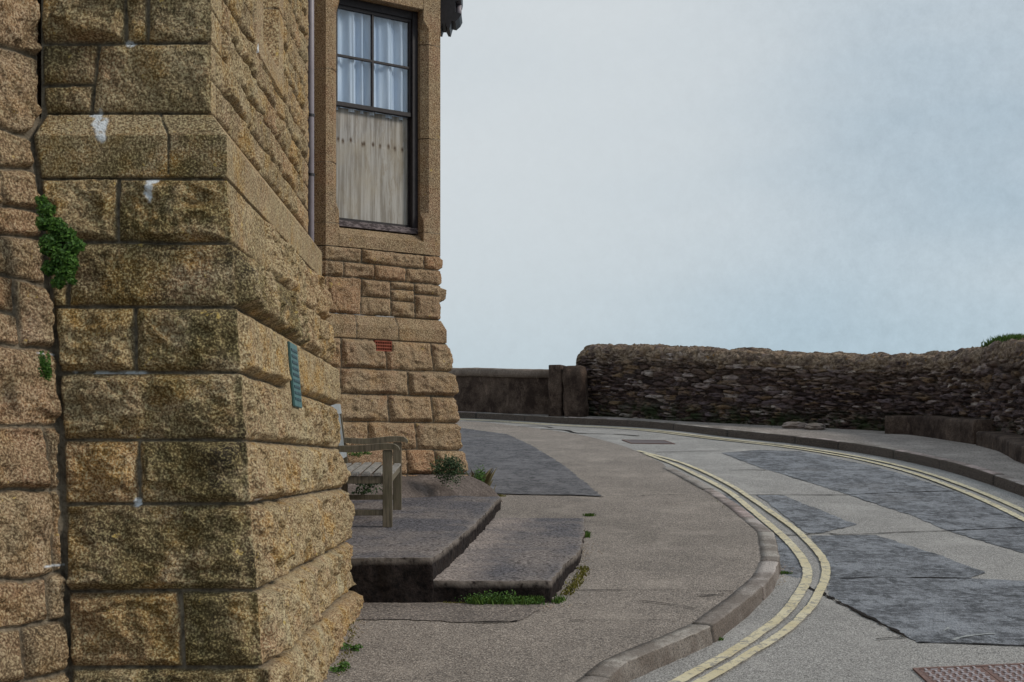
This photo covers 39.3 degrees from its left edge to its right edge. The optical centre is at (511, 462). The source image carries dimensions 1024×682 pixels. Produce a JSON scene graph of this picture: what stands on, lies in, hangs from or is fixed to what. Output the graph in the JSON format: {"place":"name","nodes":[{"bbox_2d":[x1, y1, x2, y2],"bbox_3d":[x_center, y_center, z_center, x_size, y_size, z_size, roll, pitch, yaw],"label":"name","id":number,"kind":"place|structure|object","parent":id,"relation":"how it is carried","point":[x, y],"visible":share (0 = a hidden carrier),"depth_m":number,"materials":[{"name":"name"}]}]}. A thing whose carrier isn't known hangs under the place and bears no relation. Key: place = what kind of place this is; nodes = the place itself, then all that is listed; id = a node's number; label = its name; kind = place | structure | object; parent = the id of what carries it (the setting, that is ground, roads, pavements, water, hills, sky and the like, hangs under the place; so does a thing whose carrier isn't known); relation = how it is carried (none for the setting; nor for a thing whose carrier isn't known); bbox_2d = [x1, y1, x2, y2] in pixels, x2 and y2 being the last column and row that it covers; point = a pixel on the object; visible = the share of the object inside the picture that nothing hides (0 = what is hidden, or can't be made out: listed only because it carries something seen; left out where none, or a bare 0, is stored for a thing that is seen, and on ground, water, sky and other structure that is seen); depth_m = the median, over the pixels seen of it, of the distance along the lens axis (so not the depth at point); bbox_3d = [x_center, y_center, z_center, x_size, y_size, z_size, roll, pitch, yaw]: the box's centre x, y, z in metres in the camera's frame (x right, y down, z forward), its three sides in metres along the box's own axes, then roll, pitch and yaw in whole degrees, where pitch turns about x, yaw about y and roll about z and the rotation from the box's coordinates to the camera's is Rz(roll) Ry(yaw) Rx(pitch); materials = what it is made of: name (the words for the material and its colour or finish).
{"place":"outdoors","nodes":[
{"label":"outdoors","id":0,"kind":"place"},
{"bbox_2d":[323,421,761,681],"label":"pavement","id":1,"kind":"structure","parent":0,"point":[697,544],"depth_m":9.11,"materials":[{"name":"grey concrete"}]},
{"bbox_2d":[0,0,502,681],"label":"stone building","id":2,"kind":"structure","parent":1,"relation":"on","point":[242,196],"depth_m":5.44,"materials":[{"name":"stone"}]},
{"bbox_2d":[38,350,51,380],"bbox_3d":[-1.673,-0.347,5.142,0.050,0.114,0.061,0,0,0],"label":"wall plant","id":3,"kind":"object","parent":2,"relation":"attached to","point":[45,368],"depth_m":5.13,"materials":[{"name":"green plant"}]},
{"bbox_2d":[34,194,87,289],"bbox_3d":[-1.635,-0.798,5.191,0.188,0.346,0.109,0,0,0],"label":"wall plant","id":4,"kind":"object","parent":2,"relation":"attached to","point":[62,265],"depth_m":5.17,"materials":[{"name":"green plant"}]},
{"bbox_2d":[347,451,371,456],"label":"weed","id":5,"kind":"object","parent":2,"relation":"on","point":[365,453],"visible":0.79,"depth_m":12.89,"materials":[{"name":"green plant"}]},
{"bbox_2d":[318,0,417,245],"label":"window","id":6,"kind":"structure","parent":2,"relation":"in","point":[377,45],"depth_m":13.59,"materials":[{"name":"paint"}]},
{"bbox_2d":[329,661,350,672],"bbox_3d":[-0.814,0.972,6.782,0.123,0.064,0.085,0,0,-31],"label":"weed","id":7,"kind":"object","parent":1,"relation":"on","point":[346,664],"visible":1,"depth_m":6.77,"materials":[{"name":"green plant"}]},
{"bbox_2d":[330,617,360,676],"bbox_3d":[-0.846,0.922,7.487,0.106,0.161,1.656,0,0,-3],"label":"moss strip","id":8,"kind":"object","parent":1,"relation":"on","point":[351,636],"visible":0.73,"depth_m":7.32,"materials":[{"name":"green plant"}]},
{"bbox_2d":[341,642,362,650],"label":"weed","id":9,"kind":"object","parent":1,"relation":"on","point":[355,647],"visible":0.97,"depth_m":7.22,"materials":[{"name":"green plant"}]},
{"bbox_2d":[345,496,500,602],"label":"concrete platform","id":10,"kind":"structure","parent":1,"relation":"on","point":[397,562],"depth_m":9.44,"materials":[{"name":"grey concrete"}]},
{"bbox_2d":[352,475,382,494],"bbox_3d":[-1.266,0.200,12.298,0.372,0.195,0.260,0,0,0],"label":"weed","id":11,"kind":"object","parent":10,"relation":"on","point":[365,491],"visible":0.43,"depth_m":12.26,"materials":[{"name":"green plant"}]},
{"bbox_2d":[331,404,407,526],"bbox_3d":[-1.130,-0.005,11.042,0.599,0.947,1.516,0,0,-2],"label":"park bench","id":12,"kind":"object","parent":10,"relation":"on","point":[388,470],"visible":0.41,"depth_m":10.64,"materials":[{"name":"grey wood"}]},
{"bbox_2d":[428,454,467,488],"bbox_3d":[-0.591,0.082,13.159,0.375,0.327,0.245,0,0,0],"label":"weed","id":13,"kind":"object","parent":10,"relation":"on","point":[447,462],"visible":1,"depth_m":13.13,"materials":[{"name":"green plant"}]},
{"bbox_2d":[356,602,541,621],"bbox_3d":[-0.378,0.854,8.191,1.142,0.053,0.585,0,0,0],"label":"tarmac patch","id":14,"kind":"object","parent":1,"relation":"on","point":[457,612],"visible":0.88,"depth_m":8.20,"materials":[{"name":"grey asphalt"}]},
{"bbox_2d":[455,590,544,604],"bbox_3d":[-0.070,0.798,8.435,0.534,0.102,0.093,0,0,0],"label":"weed","id":15,"kind":"object","parent":14,"relation":"on","point":[503,598],"visible":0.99,"depth_m":8.43,"materials":[{"name":"green plant"}]},
{"bbox_2d":[465,594,547,604],"bbox_3d":[-0.033,0.811,8.455,0.494,0.072,0.178,0,0,0],"label":"grass tuft","id":16,"kind":"object","parent":14,"relation":"on","point":[475,601],"visible":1,"depth_m":8.43,"materials":[{"name":"green plant"}]},
{"bbox_2d":[474,465,485,482],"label":"weed","id":17,"kind":"object","parent":1,"relation":"on","point":[478,476],"visible":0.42,"depth_m":13.88,"materials":[{"name":"green plant"}]},
{"bbox_2d":[465,468,496,489],"bbox_3d":[-0.405,0.196,13.976,0.522,0.323,0.573,0,0,0],"label":"dry weed","id":18,"kind":"object","parent":1,"relation":"on","point":[489,474],"visible":0.09,"depth_m":14.02,"materials":[{"name":"plant"}]},
{"bbox_2d":[475,620,516,621],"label":"tarmac crack","id":19,"kind":"object","parent":1,"relation":"on","point":[494,621],"visible":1,"depth_m":7.90,"materials":[{"name":"grey asphalt"}]},
{"bbox_2d":[433,517,584,602],"bbox_3d":[0.082,0.768,10.376,0.865,0.595,3.835,0,0,5],"label":"concrete step","id":20,"kind":"object","parent":1,"relation":"on","point":[521,554],"visible":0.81,"depth_m":9.45,"materials":[{"name":"grey concrete"}]},
{"bbox_2d":[459,428,600,495],"bbox_3d":[-0.480,-0.126,19.064,1.838,0.914,10.376,0,0,-7],"label":"tarmac patch","id":21,"kind":"object","parent":1,"relation":"on","point":[522,467],"visible":0.57,"depth_m":17.14,"materials":[{"name":"grey asphalt"}]},
{"bbox_2d":[497,493,603,496],"bbox_3d":[0.293,0.317,14.152,1.268,0.031,0.111,0,0,13],"label":"tarmac crack","id":22,"kind":"object","parent":1,"relation":"on","point":[549,494],"visible":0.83,"depth_m":14.13,"materials":[{"name":"black asphalt"}]},
{"bbox_2d":[551,594,567,603],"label":"grass tuft","id":23,"kind":"object","parent":1,"relation":"on","point":[558,599],"visible":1,"depth_m":8.52,"materials":[{"name":"green plant"}]},
{"bbox_2d":[343,543,792,638],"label":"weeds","id":24,"kind":"object","parent":1,"relation":"on","point":[357,628],"visible":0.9,"depth_m":8.37,"materials":[{"name":"green plant"}]},
{"bbox_2d":[560,565,589,595],"bbox_3d":[0.424,0.757,9.279,0.129,0.119,1.125,0,0,9],"label":"moss strip","id":25,"kind":"object","parent":1,"relation":"on","point":[574,584],"visible":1,"depth_m":9.19,"materials":[{"name":"green plant"}]},
{"bbox_2d":[583,530,591,537],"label":"grass tuft","id":26,"kind":"object","parent":1,"relation":"on","point":[587,534],"visible":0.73,"depth_m":11.22,"materials":[{"name":"green plant"}]},
{"bbox_2d":[583,513,595,515],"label":"grass tuft","id":27,"kind":"object","parent":1,"relation":"on","point":[589,514],"visible":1,"depth_m":12.52,"materials":[{"name":"green plant"}]},
{"bbox_2d":[561,588,732,590],"bbox_3d":[0.797,0.788,8.888,1.140,0.010,0.050,0,0,3],"label":"tarmac crack","id":28,"kind":"object","parent":1,"relation":"on","point":[621,589],"visible":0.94,"depth_m":8.89,"materials":[{"name":"grey asphalt"}]},
{"bbox_2d":[354,0,1023,368],"label":"sky","id":29,"kind":"structure","parent":0,"point":[826,176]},
{"bbox_2d":[458,411,1023,480],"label":"pavement","id":30,"kind":"structure","parent":0,"point":[986,458],"depth_m":19.50,"materials":[{"name":"grey concrete"}]},
{"bbox_2d":[449,368,548,415],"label":"wall","id":31,"kind":"structure","parent":30,"relation":"on","point":[506,391],"depth_m":26.64,"materials":[{"name":"concrete"}]},
{"bbox_2d":[548,365,564,416],"bbox_3d":[0.823,-1.191,25.830,0.263,1.120,0.415,0,0,17],"label":"gate post","id":32,"kind":"object","parent":30,"relation":"on","point":[555,386],"visible":0.59,"depth_m":25.64,"materials":[{"name":"stone"}]},
{"bbox_2d":[562,365,588,416],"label":"stone slab","id":33,"kind":"structure","parent":30,"relation":"on","point":[575,391],"depth_m":25.50,"materials":[{"name":"stone"}]},
{"bbox_2d":[782,421,806,428],"bbox_3d":[4.439,-0.570,22.399,0.460,0.141,0.230,0,0,0],"label":"stone","id":34,"kind":"object","parent":30,"relation":"on","point":[794,425],"visible":0.81,"depth_m":22.31,"materials":[{"name":"stone"}]},
{"bbox_2d":[576,335,1023,435],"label":"slate wall","id":35,"kind":"structure","parent":30,"relation":"on","point":[770,387],"depth_m":22.80,"materials":[{"name":"brown stone"}]},
{"bbox_2d":[981,333,1023,347],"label":"grass tuft","id":36,"kind":"object","parent":35,"relation":"on","point":[1009,337],"visible":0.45,"depth_m":19.28,"materials":[{"name":"green plant"}]},
{"bbox_2d":[804,423,825,429],"bbox_3d":[4.676,-0.547,22.117,0.339,0.136,0.261,0,0,0],"label":"stone","id":37,"kind":"object","parent":30,"relation":"on","point":[814,426],"visible":0.88,"depth_m":22.04,"materials":[{"name":"stone"}]},
{"bbox_2d":[885,415,994,443],"bbox_3d":[6.236,-0.370,20.563,0.973,0.658,2.787,0,0,-18],"label":"concrete ledge","id":38,"kind":"object","parent":30,"relation":"on","point":[962,429],"visible":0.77,"depth_m":20.15,"materials":[{"name":"grey concrete"}]},
{"bbox_2d":[976,431,1023,463],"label":"concrete ledge","id":39,"kind":"object","parent":30,"relation":"on","point":[1010,445],"visible":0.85,"depth_m":17.90,"materials":[{"name":"grey concrete"}]},
{"bbox_2d":[459,418,1023,681],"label":"road","id":40,"kind":"structure","parent":0,"point":[826,639],"depth_m":10.16,"materials":[{"name":"grey asphalt"}]},
{"bbox_2d":[555,429,638,435],"bbox_3d":[1.151,-0.489,23.061,0.378,0.150,2.214,0,0,-40],"label":"tarmac crack","id":41,"kind":"object","parent":40,"relation":"on","point":[591,433],"visible":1,"depth_m":22.80,"materials":[{"name":"grey asphalt"}]},
{"bbox_2d":[622,439,674,443],"bbox_3d":[2.001,-0.294,21.096,0.711,0.102,0.802,0,0,0],"label":"manhole cover","id":42,"kind":"object","parent":40,"relation":"on","point":[648,442],"visible":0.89,"depth_m":21.09,"materials":[{"name":"metal"}]},
{"bbox_2d":[576,467,780,681],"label":"kerb","id":43,"kind":"structure","parent":40,"relation":"on","point":[741,603],"depth_m":7.90,"materials":[{"name":"stone"}]},
{"bbox_2d":[643,453,812,681],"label":"road marking","id":44,"kind":"object","parent":40,"relation":"on","point":[788,608],"visible":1,"depth_m":9.08,"materials":[{"name":"yellow paint"}]},
{"bbox_2d":[638,450,830,681],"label":"road marking","id":45,"kind":"object","parent":40,"relation":"on","point":[810,606],"visible":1,"depth_m":9.08,"materials":[{"name":"yellow paint"}]},
{"bbox_2d":[458,412,1023,496],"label":"kerb","id":46,"kind":"structure","parent":40,"relation":"on","point":[1000,480],"depth_m":20.43,"materials":[{"name":"concrete"}]},
{"bbox_2d":[460,419,1023,520],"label":"road marking","id":47,"kind":"structure","parent":40,"relation":"on","point":[1018,516],"depth_m":16.19,"materials":[{"name":"yellow paint"}]},
{"bbox_2d":[474,419,1023,511],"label":"road marking","id":48,"kind":"structure","parent":40,"relation":"on","point":[991,496],"depth_m":16.74,"materials":[{"name":"yellow paint"}]},
{"bbox_2d":[691,428,832,440],"bbox_3d":[3.584,-0.413,20.972,0.222,0.238,3.096,0,0,-33],"label":"tarmac crack","id":49,"kind":"object","parent":40,"relation":"on","point":[768,435],"visible":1,"depth_m":20.74,"materials":[{"name":"grey asphalt"}]},
{"bbox_2d":[723,494,802,578],"bbox_3d":[2.144,0.554,12.238,0.280,0.486,4.829,0,0,3],"label":"tarmac patch","id":50,"kind":"object","parent":40,"relation":"on","point":[789,559],"visible":0.66,"depth_m":10.81,"materials":[{"name":"grey asphalt"}]},
{"bbox_2d":[780,570,792,574],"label":"grass tuft","id":51,"kind":"object","parent":50,"relation":"on","point":[785,572],"visible":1,"depth_m":10.03,"materials":[{"name":"green plant"}]},
{"bbox_2d":[757,495,856,532],"bbox_3d":[2.744,0.460,13.286,0.554,0.268,2.459,0,0,0],"label":"tarmac patch","id":52,"kind":"object","parent":40,"relation":"on","point":[807,518],"visible":1,"depth_m":13.10,"materials":[{"name":"grey asphalt"}]},
{"bbox_2d":[749,491,927,494],"bbox_3d":[3.353,0.309,14.564,2.454,0.039,0.151,0,0,-8],"label":"tarmac crack","id":53,"kind":"object","parent":40,"relation":"on","point":[821,494],"visible":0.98,"depth_m":14.50,"materials":[{"name":"black asphalt"}]},
{"bbox_2d":[809,586,905,635],"bbox_3d":[2.077,0.888,8.772,0.058,0.150,1.685,0,0,-9],"label":"tarmac crack","id":54,"kind":"object","parent":40,"relation":"on","point":[864,614],"visible":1,"depth_m":8.58,"materials":[{"name":"black asphalt"}]},
{"bbox_2d":[724,450,1023,552],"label":"tarmac patch","id":55,"kind":"object","parent":40,"relation":"on","point":[947,509],"visible":1,"depth_m":14.68,"materials":[{"name":"grey asphalt"}]},
{"bbox_2d":[774,527,1017,534],"bbox_3d":[3.506,0.575,12.156,2.680,0.058,0.166,0,0,-11],"label":"tarmac crack","id":56,"kind":"object","parent":40,"relation":"on","point":[907,531],"visible":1,"depth_m":12.12,"materials":[{"name":"black asphalt"}]},
{"bbox_2d":[812,535,1023,645],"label":"tarmac patch","id":57,"kind":"object","parent":40,"relation":"on","point":[896,590],"visible":1,"depth_m":9.30,"materials":[{"name":"grey asphalt"}]},
{"bbox_2d":[852,577,956,577],"bbox_3d":[2.697,0.790,9.851,0.904,0.005,0.058,0,0,0],"label":"tarmac crack","id":58,"kind":"object","parent":57,"relation":"on","point":[921,577],"visible":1,"depth_m":9.85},
{"bbox_2d":[952,633,994,639],"bbox_3d":[2.549,0.963,7.949,0.338,0.017,0.061,0,0,-30],"label":"scuff mark","id":59,"kind":"object","parent":57,"relation":"on","point":[955,638],"visible":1,"depth_m":7.96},
{"bbox_2d":[913,663,1023,681],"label":"manhole cover","id":60,"kind":"object","parent":40,"relation":"on","point":[1011,672],"visible":0.99,"depth_m":7.07,"materials":[{"name":"metal"}]},
{"bbox_2d":[918,641,1023,645],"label":"tarmac crack","id":61,"kind":"object","parent":40,"relation":"on","point":[973,643],"visible":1,"depth_m":7.75,"materials":[{"name":"black asphalt"}]}
]}

